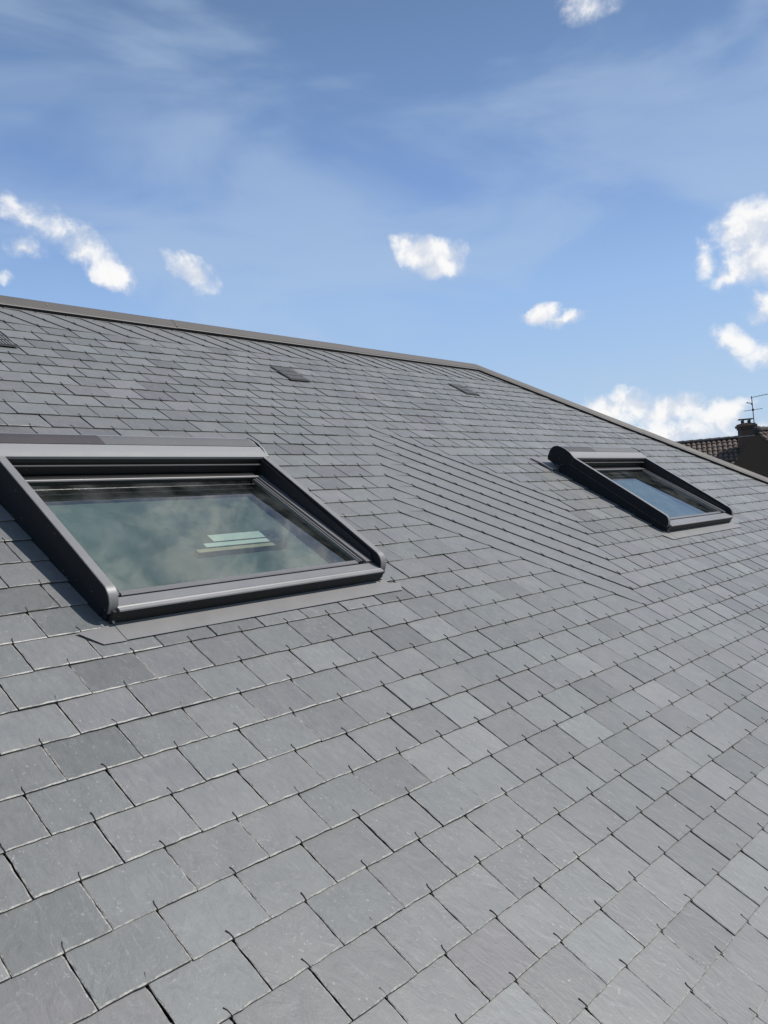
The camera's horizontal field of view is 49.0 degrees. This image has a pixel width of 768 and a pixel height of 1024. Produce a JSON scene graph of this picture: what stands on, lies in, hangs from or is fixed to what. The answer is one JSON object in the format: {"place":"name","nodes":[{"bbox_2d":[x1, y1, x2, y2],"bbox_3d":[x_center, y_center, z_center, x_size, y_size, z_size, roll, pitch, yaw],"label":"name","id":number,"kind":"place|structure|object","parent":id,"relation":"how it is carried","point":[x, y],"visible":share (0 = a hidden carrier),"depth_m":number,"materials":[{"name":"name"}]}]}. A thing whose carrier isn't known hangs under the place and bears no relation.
{"place":"outdoors","nodes":[
{"label":"outdoors","id":0,"kind":"place"},
{"bbox_2d":[0,295,767,1023],"bbox_3d":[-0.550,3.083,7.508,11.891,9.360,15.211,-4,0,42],"label":"slate roofed house","id":1,"kind":"structure","parent":0,"point":[346,685],"depth_m":2.96,"materials":[{"name":"grey stone"}]},
{"bbox_2d":[0,0,767,441],"label":"sky","id":2,"kind":"structure","parent":0,"point":[566,199],"materials":[{"name":"blue"}]},
{"bbox_2d":[674,418,767,477],"bbox_3d":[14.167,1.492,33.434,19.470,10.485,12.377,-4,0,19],"label":"brick house","id":3,"kind":"structure","parent":0,"point":[746,447],"depth_m":33.99,"materials":[{"name":"brick"}]},
{"bbox_2d":[746,394,766,426],"bbox_3d":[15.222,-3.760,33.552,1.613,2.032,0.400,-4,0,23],"label":"tv aerial","id":4,"kind":"object","parent":3,"relation":"attached to","point":[751,397],"visible":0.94,"depth_m":33.72,"materials":[{"name":"metal"}]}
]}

